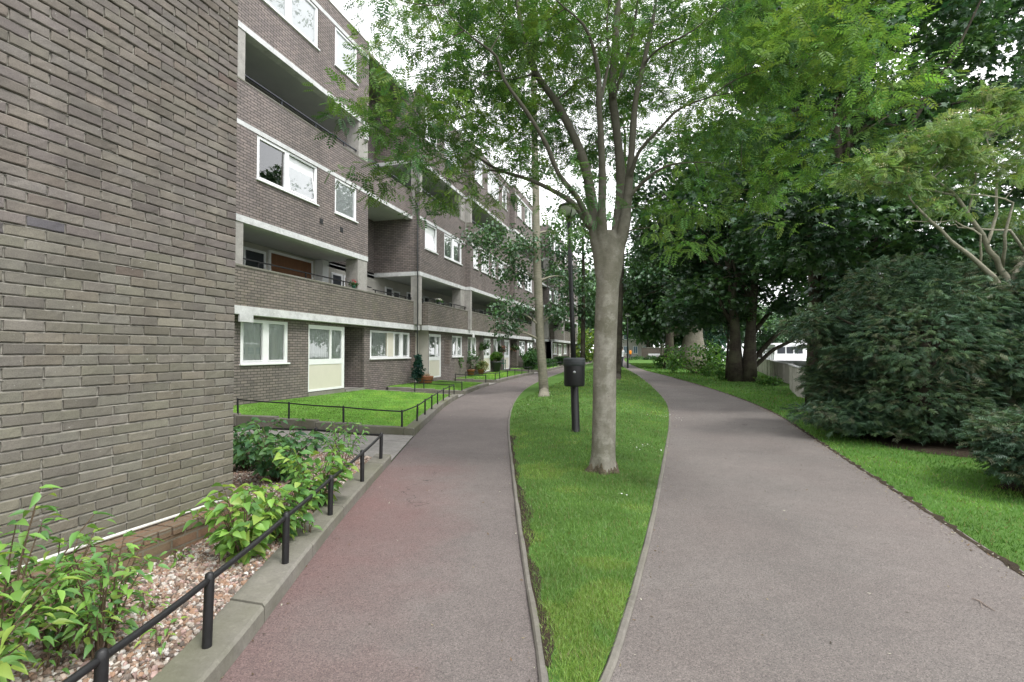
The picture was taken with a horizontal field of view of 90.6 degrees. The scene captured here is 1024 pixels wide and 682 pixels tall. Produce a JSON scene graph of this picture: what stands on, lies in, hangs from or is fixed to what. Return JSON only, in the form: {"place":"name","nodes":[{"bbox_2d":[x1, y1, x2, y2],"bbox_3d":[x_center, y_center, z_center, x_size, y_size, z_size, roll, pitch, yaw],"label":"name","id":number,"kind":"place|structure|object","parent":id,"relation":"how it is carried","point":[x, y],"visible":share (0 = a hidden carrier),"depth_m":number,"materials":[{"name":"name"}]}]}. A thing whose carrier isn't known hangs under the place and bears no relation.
{"place":"outdoors","nodes":[
{"label":"outdoors","id":0,"kind":"place"},
{"bbox_2d":[233,451,371,520],"bbox_3d":[-4.806,1.709,6.845,6.946,0.060,3.029,0,-1,16],"label":"gravel bed","id":1,"kind":"object","parent":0,"point":[285,483],"visible":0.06,"depth_m":6.05,"materials":[{"name":"brown gravel"}]},
{"bbox_2d":[7,448,370,681],"bbox_3d":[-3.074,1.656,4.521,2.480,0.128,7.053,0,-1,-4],"label":"gravel","id":2,"kind":"structure","parent":1,"relation":"on","point":[178,577],"depth_m":3.07,"materials":[{"name":"beige gravel"}]},
{"bbox_2d":[0,552,91,681],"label":"garden shrub","id":3,"kind":"object","parent":2,"relation":"on","point":[6,631],"visible":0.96,"depth_m":2.11,"materials":[{"name":"green plant"}]},
{"bbox_2d":[23,637,77,680],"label":"garden shrub","id":4,"kind":"object","parent":2,"relation":"on","point":[55,663],"visible":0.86,"depth_m":2.42,"materials":[{"name":"green plant"}]},
{"bbox_2d":[0,484,115,678],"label":"garden shrub","id":5,"kind":"object","parent":2,"relation":"on","point":[18,590],"visible":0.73,"depth_m":2.40,"materials":[{"name":"green plant"}]},
{"bbox_2d":[0,528,133,650],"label":"garden shrub","id":6,"kind":"object","parent":2,"relation":"on","point":[52,633],"visible":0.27,"depth_m":2.62,"materials":[{"name":"green plant"}]},
{"bbox_2d":[23,530,170,659],"bbox_3d":[-2.123,1.319,2.590,0.635,0.635,0.585,0,-1,16],"label":"garden shrub","id":7,"kind":"object","parent":2,"relation":"on","point":[98,619],"visible":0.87,"depth_m":2.51,"materials":[{"name":"green plant"}]},
{"bbox_2d":[121,589,169,618],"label":"garden shrub","id":8,"kind":"object","parent":2,"relation":"on","point":[151,604],"visible":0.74,"depth_m":3.02,"materials":[{"name":"green plant"}]},
{"bbox_2d":[133,616,189,654],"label":"garden shrub","id":9,"kind":"object","parent":2,"relation":"on","point":[154,631],"visible":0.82,"depth_m":2.65,"materials":[{"name":"green plant"}]},
{"bbox_2d":[159,549,194,567],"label":"garden shrub","id":10,"kind":"object","parent":2,"relation":"on","point":[175,558],"visible":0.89,"depth_m":3.73,"materials":[{"name":"green plant"}]},
{"bbox_2d":[174,482,297,568],"bbox_3d":[-2.026,1.361,3.858,0.787,0.606,0.778,-1,-1,35],"label":"garden shrub","id":11,"kind":"object","parent":2,"relation":"on","point":[240,534],"visible":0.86,"depth_m":3.71,"materials":[{"name":"green plant"}]},
{"bbox_2d":[236,474,325,543],"bbox_3d":[-1.913,1.421,4.179,0.709,0.518,0.764,0,-1,-18],"label":"garden shrub","id":12,"kind":"object","parent":2,"relation":"on","point":[302,513],"visible":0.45,"depth_m":4.21,"materials":[{"name":"green plant"}]},
{"bbox_2d":[233,417,288,469],"bbox_3d":[-3.494,1.389,6.758,1.139,0.674,0.997,0,-1,16],"label":"garden shrub","id":13,"kind":"object","parent":1,"relation":"on","point":[238,440],"visible":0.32,"depth_m":6.66,"materials":[{"name":"green plant"}]},
{"bbox_2d":[233,418,329,482],"bbox_3d":[-2.736,1.319,6.086,1.265,0.785,1.118,0,-1,16],"label":"garden shrub","id":14,"kind":"object","parent":1,"relation":"on","point":[265,450],"visible":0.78,"depth_m":5.93,"materials":[{"name":"green plant"}]},
{"bbox_2d":[272,440,358,507],"bbox_3d":[-2.018,1.367,5.170,0.810,0.651,0.838,1,-1,-28],"label":"garden shrub","id":15,"kind":"object","parent":1,"relation":"on","point":[300,470],"visible":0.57,"depth_m":5.06,"materials":[{"name":"green plant"}]},
{"bbox_2d":[318,418,369,468],"bbox_3d":[-2.275,1.367,6.730,0.644,0.714,0.801,0,-1,16],"label":"garden shrub","id":16,"kind":"object","parent":1,"relation":"on","point":[335,437],"visible":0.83,"depth_m":6.73,"materials":[{"name":"green plant"}]},
{"bbox_2d":[233,428,412,459],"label":"paving","id":17,"kind":"structure","parent":0,"point":[393,445],"depth_m":9.18,"materials":[{"name":"grey concrete"}]},
{"bbox_2d":[233,370,526,425],"bbox_3d":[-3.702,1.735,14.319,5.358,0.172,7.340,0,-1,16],"label":"lawn","id":18,"kind":"structure","parent":0,"point":[328,412],"depth_m":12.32,"materials":[{"name":"green plant"}]},
{"bbox_2d":[219,362,592,681],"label":"path","id":19,"kind":"structure","parent":0,"point":[441,493],"depth_m":3.64,"materials":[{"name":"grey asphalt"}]},
{"bbox_2d":[510,363,668,681],"bbox_3d":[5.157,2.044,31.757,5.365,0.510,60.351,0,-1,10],"label":"verge","id":20,"kind":"structure","parent":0,"point":[534,388],"depth_m":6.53,"materials":[{"name":"green plant"}]},
{"bbox_2d":[451,0,595,396],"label":"verge tree","id":21,"kind":"object","parent":20,"relation":"on","point":[539,315],"visible":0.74,"depth_m":19.26,"materials":[{"name":"green plant"}]},
{"bbox_2d":[510,435,557,666],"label":"soil","id":22,"kind":"structure","parent":20,"relation":"on","point":[543,631],"depth_m":3.64,"materials":[{"name":"brown soil"}]},
{"bbox_2d":[558,202,579,431],"bbox_3d":[1.245,-0.510,10.137,0.444,4.755,1.114,0,-1,-11],"label":"lamp post","id":23,"kind":"object","parent":20,"relation":"on","point":[575,418],"visible":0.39,"depth_m":10.02,"materials":[{"name":"black metal"}]},
{"bbox_2d":[563,358,584,386],"bbox_3d":[1.162,0.583,9.572,0.418,0.535,0.470,1,-1,-31],"label":"litter bin","id":24,"kind":"object","parent":23,"relation":"attached to","point":[574,372],"visible":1,"depth_m":9.38,"materials":[{"name":"black paint"}]},
{"bbox_2d":[562,92,673,379],"bbox_3d":[5.765,-6.024,28.013,6.210,16.763,6.011,0,-1,16],"label":"verge tree","id":25,"kind":"object","parent":20,"relation":"on","point":[623,286],"visible":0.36,"depth_m":28.66,"materials":[{"name":"green plant"}]},
{"bbox_2d":[302,0,969,474],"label":"ash tree","id":26,"kind":"object","parent":20,"relation":"on","point":[530,42],"visible":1,"depth_m":6.52,"materials":[{"name":"green plant"}]},
{"bbox_2d":[330,0,1023,353],"label":"sky","id":27,"kind":"structure","parent":0,"point":[339,4],"materials":[{"name":"white"}]},
{"bbox_2d":[391,358,1023,680],"bbox_3d":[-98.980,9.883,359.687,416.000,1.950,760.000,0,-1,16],"label":"ground","id":28,"kind":"structure","parent":0,"point":[944,505],"depth_m":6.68,"materials":[{"name":"green plant"}]},
{"bbox_2d":[0,0,248,620],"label":"brick building","id":29,"kind":"structure","parent":28,"relation":"on","point":[118,141],"depth_m":3.65,"materials":[{"name":"brick"}]},
{"bbox_2d":[0,497,228,573],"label":"pipe","id":30,"kind":"object","parent":29,"relation":"on","point":[125,532],"visible":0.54,"depth_m":3.67,"materials":[{"name":"plastic"}]},
{"bbox_2d":[149,454,390,681],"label":"kerb","id":31,"kind":"structure","parent":28,"relation":"on","point":[242,616],"depth_m":3.18,"materials":[{"name":"concrete"}]},
{"bbox_2d":[62,426,382,681],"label":"railing","id":32,"kind":"object","parent":31,"relation":"on","point":[99,663],"visible":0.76,"depth_m":2.65,"materials":[{"name":"black metal"}]},
{"bbox_2d":[299,520,321,533],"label":"garden shrub","id":33,"kind":"object","parent":31,"relation":"on","point":[312,525],"visible":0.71,"depth_m":4.32,"materials":[{"name":"green plant"}]},
{"bbox_2d":[233,413,405,434],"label":"kerb","id":34,"kind":"structure","parent":28,"relation":"on","point":[317,423],"depth_m":10.47,"materials":[{"name":"concrete"}]},
{"bbox_2d":[233,0,577,405],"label":"apartment building","id":35,"kind":"structure","parent":28,"relation":"on","point":[310,245],"depth_m":17.01,"materials":[{"name":"brick"}]},
{"bbox_2d":[239,319,289,365],"bbox_3d":[-6.714,0.042,13.751,0.191,1.205,1.820,0,-1,16],"label":"window","id":36,"kind":"structure","parent":35,"relation":"in","point":[262,342],"depth_m":13.72,"materials":[{"name":"white plastic"}]},
{"bbox_2d":[256,135,319,205],"bbox_3d":[-6.433,-4.810,14.533,0.256,1.220,2.560,0,-1,16],"label":"window","id":37,"kind":"structure","parent":35,"relation":"in","point":[286,183],"depth_m":14.42,"materials":[{"name":"white plastic"}]},
{"bbox_2d":[262,0,319,50],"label":"window","id":38,"kind":"structure","parent":35,"relation":"in","point":[288,3],"depth_m":14.73,"materials":[{"name":"white plastic"}]},
{"bbox_2d":[308,325,343,391],"bbox_3d":[-6.016,0.544,16.349,0.117,2.060,1.880,0,-1,16],"label":"window","id":39,"kind":"structure","parent":35,"relation":"in","point":[325,357],"depth_m":16.32,"materials":[{"name":"white plastic"}]},
{"bbox_2d":[334,177,358,222],"bbox_3d":[-5.636,-4.754,17.186,0.145,1.220,1.340,0,-1,16],"label":"window","id":40,"kind":"structure","parent":35,"relation":"in","point":[353,219],"depth_m":17.31,"materials":[{"name":"white plastic"}]},
{"bbox_2d":[334,27,358,85],"bbox_3d":[-5.647,-9.679,17.251,0.145,1.350,1.360,0,-1,16],"label":"window","id":41,"kind":"structure","parent":35,"relation":"in","point":[336,30],"depth_m":17.25,"materials":[{"name":"white plastic"}]},
{"bbox_2d":[369,330,410,359],"bbox_3d":[-4.874,0.171,20.348,0.192,1.105,3.280,0,-1,16],"label":"window","id":42,"kind":"structure","parent":35,"relation":"in","point":[377,338],"depth_m":20.07,"materials":[{"name":"white plastic"}]},
{"bbox_2d":[411,337,415,372],"bbox_3d":[-4.306,0.656,22.142,0.028,1.680,0.400,0,-1,16],"label":"trellis","id":43,"kind":"object","parent":35,"relation":"attached to","point":[412,353],"visible":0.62,"depth_m":22.06,"materials":[{"name":"brown wood"}]},
{"bbox_2d":[425,222,437,254],"bbox_3d":[-3.723,-4.633,22.947,0.256,1.220,1.370,0,-1,16],"label":"window","id":44,"kind":"structure","parent":35,"relation":"in","point":[430,241],"depth_m":23.12,"materials":[{"name":"white plastic"}]},
{"bbox_2d":[429,334,440,377],"bbox_3d":[-3.618,0.684,23.450,0.115,2.000,1.350,0,-1,16],"label":"door","id":45,"kind":"structure","parent":35,"relation":"in","point":[434,356],"depth_m":23.52,"materials":[{"name":"white plastic"}]},
{"bbox_2d":[444,233,462,265],"bbox_3d":[-2.981,-4.580,25.486,0.191,1.220,2.400,0,-1,16],"label":"window","id":46,"kind":"structure","parent":35,"relation":"in","point":[451,247],"depth_m":25.40,"materials":[{"name":"white glass"}]},
{"bbox_2d":[452,336,463,357],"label":"window","id":47,"kind":"structure","parent":35,"relation":"in","point":[455,339],"depth_m":26.04,"materials":[{"name":"white plastic"}]},
{"bbox_2d":[468,337,475,354],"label":"window","id":48,"kind":"structure","parent":35,"relation":"in","point":[471,345],"depth_m":28.19,"materials":[{"name":"white plastic"}]},
{"bbox_2d":[484,338,489,370],"bbox_3d":[-1.571,0.838,30.793,0.116,2.000,1.300,0,-1,16],"label":"door","id":49,"kind":"structure","parent":35,"relation":"in","point":[486,357],"depth_m":30.89,"materials":[{"name":"white plastic"}]},
{"bbox_2d":[488,172,499,203],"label":"window","id":50,"kind":"structure","parent":35,"relation":"in","point":[490,187],"depth_m":30.90,"materials":[{"name":"white plastic"}]},
{"bbox_2d":[504,340,508,368],"bbox_3d":[-0.389,0.925,34.927,0.060,2.000,1.300,0,-1,16],"label":"door","id":51,"kind":"structure","parent":35,"relation":"in","point":[506,342],"depth_m":35.01,"materials":[{"name":"white plastic"}]},
{"bbox_2d":[525,207,531,228],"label":"window","id":52,"kind":"structure","parent":35,"relation":"in","point":[528,215],"depth_m":38.29,"materials":[{"name":"white plastic"}]},
{"bbox_2d":[388,387,459,393],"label":"kerb","id":53,"kind":"structure","parent":28,"relation":"on","point":[426,390],"depth_m":19.31,"materials":[{"name":"concrete"}]},
{"bbox_2d":[403,394,457,437],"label":"kerb","id":54,"kind":"structure","parent":28,"relation":"on","point":[413,428],"depth_m":11.85,"materials":[{"name":"concrete"}]},
{"bbox_2d":[237,382,454,426],"bbox_3d":[-3.099,1.591,14.058,4.009,0.567,7.366,0,-1,16],"label":"railing","id":55,"kind":"object","parent":54,"relation":"on","point":[343,407],"visible":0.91,"depth_m":10.83,"materials":[{"name":"black metal"}]},
{"bbox_2d":[454,378,492,382],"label":"kerb","id":56,"kind":"structure","parent":28,"relation":"on","point":[472,380],"depth_m":25.33,"materials":[{"name":"concrete"}]},
{"bbox_2d":[459,382,488,394],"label":"kerb","id":57,"kind":"structure","parent":28,"relation":"on","point":[473,388],"depth_m":20.70,"materials":[{"name":"concrete"}]},
{"bbox_2d":[493,372,533,382],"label":"kerb","id":58,"kind":"structure","parent":28,"relation":"on","point":[511,377],"depth_m":28.00,"materials":[{"name":"concrete"}]},
{"bbox_2d":[465,366,531,379],"bbox_3d":[-0.488,1.817,29.320,1.657,0.572,8.371,0,-1,16],"label":"railing","id":59,"kind":"object","parent":58,"relation":"on","point":[503,371],"visible":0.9,"depth_m":26.97,"materials":[{"name":"black metal"}]},
{"bbox_2d":[507,363,588,681],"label":"kerb","id":60,"kind":"structure","parent":28,"relation":"on","point":[542,672],"depth_m":3.50,"materials":[{"name":"concrete"}]},
{"bbox_2d":[541,185,613,357],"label":"verge tree","id":61,"kind":"object","parent":28,"relation":"on","point":[583,296],"visible":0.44,"depth_m":44.55,"materials":[{"name":"green plant"}]},
{"bbox_2d":[576,327,593,361],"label":"shrub","id":62,"kind":"object","parent":28,"relation":"on","point":[589,356],"visible":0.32,"depth_m":62.01,"materials":[{"name":"green plant"}]},
{"bbox_2d":[577,264,595,356],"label":"tree","id":63,"kind":"object","parent":28,"relation":"on","point":[586,282],"visible":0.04,"depth_m":93.70,"materials":[{"name":"green plant"}]},
{"bbox_2d":[578,283,638,346],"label":"tree","id":64,"kind":"object","parent":28,"relation":"on","point":[589,325],"visible":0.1,"depth_m":71.27,"materials":[{"name":"green plant"}]},
{"bbox_2d":[625,313,629,367],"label":"lamp post","id":65,"kind":"object","parent":28,"relation":"on","point":[627,315],"visible":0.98,"depth_m":41.65,"materials":[{"name":"black metal"}]},
{"bbox_2d":[598,374,670,681],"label":"kerb","id":66,"kind":"structure","parent":28,"relation":"on","point":[610,665],"depth_m":3.50,"materials":[{"name":"concrete"}]},
{"bbox_2d":[622,332,652,357],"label":"house","id":67,"kind":"structure","parent":28,"relation":"on","point":[636,350],"depth_m":109.03,"materials":[{"name":"white paint"}]},
{"bbox_2d":[623,285,664,346],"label":"tree","id":68,"kind":"object","parent":28,"relation":"on","point":[647,343],"depth_m":103.95,"materials":[{"name":"green plant"}]},
{"bbox_2d":[652,355,663,367],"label":"shrub","id":69,"kind":"object","parent":28,"relation":"on","point":[659,363],"visible":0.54,"depth_m":42.69,"materials":[{"name":"green plant"}]},
{"bbox_2d":[641,347,680,358],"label":"brick wall","id":70,"kind":"structure","parent":28,"relation":"on","point":[649,350],"depth_m":97.35,"materials":[{"name":"brown brick"}]},
{"bbox_2d":[623,227,725,368],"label":"broadleaf tree","id":71,"kind":"object","parent":28,"relation":"on","point":[645,311],"visible":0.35,"depth_m":41.98,"materials":[{"name":"green plant"}]},
{"bbox_2d":[661,338,725,373],"bbox_3d":[12.393,1.171,33.784,4.847,2.730,3.647,0,-1,16],"label":"bush","id":72,"kind":"object","parent":28,"relation":"on","point":[673,361],"visible":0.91,"depth_m":33.37,"materials":[{"name":"green plant"}]},
{"bbox_2d":[675,325,726,366],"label":"ivy bush","id":73,"kind":"object","parent":28,"relation":"on","point":[709,333],"visible":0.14,"depth_m":43.35,"materials":[{"name":"green plant"}]},
{"bbox_2d":[653,212,749,368],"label":"broadleaf tree","id":74,"kind":"object","parent":28,"relation":"on","point":[690,338],"depth_m":41.05,"materials":[{"name":"plant"}]},
{"bbox_2d":[699,362,724,375],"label":"weeds","id":75,"kind":"object","parent":28,"relation":"on","point":[706,369],"visible":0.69,"depth_m":30.86,"materials":[{"name":"green plant"}]},
{"bbox_2d":[713,367,725,379],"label":"weeds","id":76,"kind":"object","parent":28,"relation":"on","point":[719,373],"visible":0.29,"depth_m":27.36,"materials":[{"name":"green plant"}]},
{"bbox_2d":[686,260,760,379],"bbox_3d":[12.275,-1.405,30.450,4.672,7.292,5.708,-1,-2,41],"label":"young tree","id":77,"kind":"object","parent":28,"relation":"on","point":[727,350],"visible":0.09,"depth_m":29.49,"materials":[{"name":"green plant"}]},
{"bbox_2d":[626,112,828,381],"bbox_3d":[11.927,-5.229,28.142,10.646,14.881,11.603,1,-1,-36],"label":"broadleaf tree","id":78,"kind":"object","parent":28,"relation":"on","point":[704,281],"visible":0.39,"depth_m":26.50,"materials":[{"name":"green plant"}]},
{"bbox_2d":[706,293,769,348],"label":"tree","id":79,"kind":"object","parent":28,"relation":"on","point":[764,324],"visible":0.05,"depth_m":93.47,"materials":[{"name":"green plant"}]},
{"bbox_2d":[753,375,784,385],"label":"weeds","id":80,"kind":"object","parent":28,"relation":"on","point":[772,380],"visible":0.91,"depth_m":23.39,"materials":[{"name":"green plant"}]},
{"bbox_2d":[757,358,793,383],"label":"boundary wall","id":81,"kind":"structure","parent":28,"relation":"on","point":[768,367],"depth_m":27.87,"materials":[{"name":"concrete"}]},
{"bbox_2d":[682,0,1023,406],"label":"broadleaf tree","id":82,"kind":"object","parent":28,"relation":"on","point":[824,252],"visible":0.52,"depth_m":13.17,"materials":[{"name":"green plant"}]},
{"bbox_2d":[708,2,1023,321],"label":"broadleaf tree","id":83,"kind":"object","parent":28,"relation":"on","point":[797,273],"visible":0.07,"depth_m":23.22,"materials":[{"name":"green plant"}]},
{"bbox_2d":[769,250,1023,445],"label":"conifer bush","id":84,"kind":"object","parent":28,"relation":"on","point":[897,368],"visible":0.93,"depth_m":9.21,"materials":[{"name":"green plant"}]},
{"bbox_2d":[788,364,1023,424],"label":"boundary wall","id":85,"kind":"structure","parent":28,"relation":"on","point":[793,373],"depth_m":18.99,"materials":[{"name":"concrete"}]},
{"bbox_2d":[843,432,978,457],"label":"soil","id":86,"kind":"structure","parent":28,"relation":"on","point":[938,447],"depth_m":8.94,"materials":[{"name":"brown soil"}]},
{"bbox_2d":[827,80,1023,409],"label":"flowering tree","id":87,"kind":"object","parent":28,"relation":"on","point":[947,137],"visible":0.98,"depth_m":8.86,"materials":[{"name":"green plant"}]},
{"bbox_2d":[956,235,1023,411],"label":"conifer bush","id":88,"kind":"object","parent":28,"relation":"on","point":[1016,384],"visible":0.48,"depth_m":8.85,"materials":[{"name":"green plant"}]},
{"bbox_2d":[994,477,1023,492],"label":"soil","id":89,"kind":"structure","parent":28,"relation":"on","point":[1004,485],"depth_m":6.26,"materials":[{"name":"brown soil"}]},
{"bbox_2d":[952,404,1023,488],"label":"conifer bush","id":90,"kind":"object","parent":89,"relation":"on","point":[995,439],"visible":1,"depth_m":5.99,"materials":[{"name":"green plant"}]},
{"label":"lawn","id":91,"kind":"structure","parent":28,"relation":"on","visible":0},
{"bbox_2d":[467,348,480,374],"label":"potted plant","id":92,"kind":"object","parent":91,"relation":"on","point":[471,356],"visible":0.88,"depth_m":27.45,"materials":[{"name":"green plant"}]},
{"bbox_2d":[475,359,488,373],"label":"potted plant","id":93,"kind":"object","parent":91,"relation":"on","point":[481,367],"visible":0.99,"depth_m":28.49,"materials":[{"name":"green plant"}]},
{"bbox_2d":[490,350,502,371],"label":"potted plant","id":94,"kind":"object","parent":91,"relation":"on","point":[497,358],"visible":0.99,"depth_m":31.38,"materials":[{"name":"green plant"}]},
{"bbox_2d":[740,305,787,357],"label":"tree","id":95,"kind":"object","parent":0,"point":[761,340],"visible":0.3,"depth_m":105.13,"materials":[{"name":"green plant"}]},
{"bbox_2d":[610,363,1023,681],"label":"path","id":96,"kind":"structure","parent":0,"point":[825,554],"depth_m":3.72,"materials":[{"name":"grey asphalt"}]},
{"bbox_2d":[222,378,1023,680],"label":"fallen leaves","id":97,"kind":"object","parent":96,"relation":"on","point":[766,506],"visible":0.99,"depth_m":5.41,"materials":[{"name":"plant"}]},
{"bbox_2d":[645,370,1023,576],"bbox_3d":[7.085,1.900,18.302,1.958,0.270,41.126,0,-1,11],"label":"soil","id":98,"kind":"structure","parent":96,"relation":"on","point":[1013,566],"depth_m":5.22,"materials":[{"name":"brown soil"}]},
{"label":"lawn","id":99,"kind":"structure","parent":0,"visible":0},
{"bbox_2d":[519,347,536,362],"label":"shrub","id":100,"kind":"object","parent":99,"relation":"on","point":[527,353],"visible":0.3,"depth_m":38.45,"materials":[{"name":"green plant"}]},
{"bbox_2d":[527,352,537,366],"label":"potted plant","id":101,"kind":"object","parent":99,"relation":"on","point":[532,356],"visible":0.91,"depth_m":35.80,"materials":[{"name":"green plant"}]},
{"bbox_2d":[523,358,557,369],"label":"hedge","id":102,"kind":"object","parent":99,"relation":"on","point":[549,361],"visible":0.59,"depth_m":36.01,"materials":[{"name":"green plant"}]},
{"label":"lawn","id":103,"kind":"structure","parent":0,"visible":0},
{"bbox_2d":[409,354,425,383],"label":"clipped shrub","id":104,"kind":"object","parent":103,"relation":"on","point":[417,374],"visible":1,"depth_m":21.31,"materials":[{"name":"green plant"}]},
{"bbox_2d":[419,372,433,382],"bbox_3d":[-3.778,1.605,22.162,0.720,0.463,0.741,0,-1,16],"label":"terracotta planter","id":105,"kind":"object","parent":103,"relation":"on","point":[426,376],"visible":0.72,"depth_m":21.89,"materials":[{"name":"ceramic"}]},
{"label":"river water","id":106,"kind":"structure","parent":0,"visible":0},
{"bbox_2d":[764,343,806,368],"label":"van","id":107,"kind":"object","parent":106,"relation":"on","point":[785,354],"visible":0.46,"depth_m":42.44,"materials":[{"name":"white paint"}]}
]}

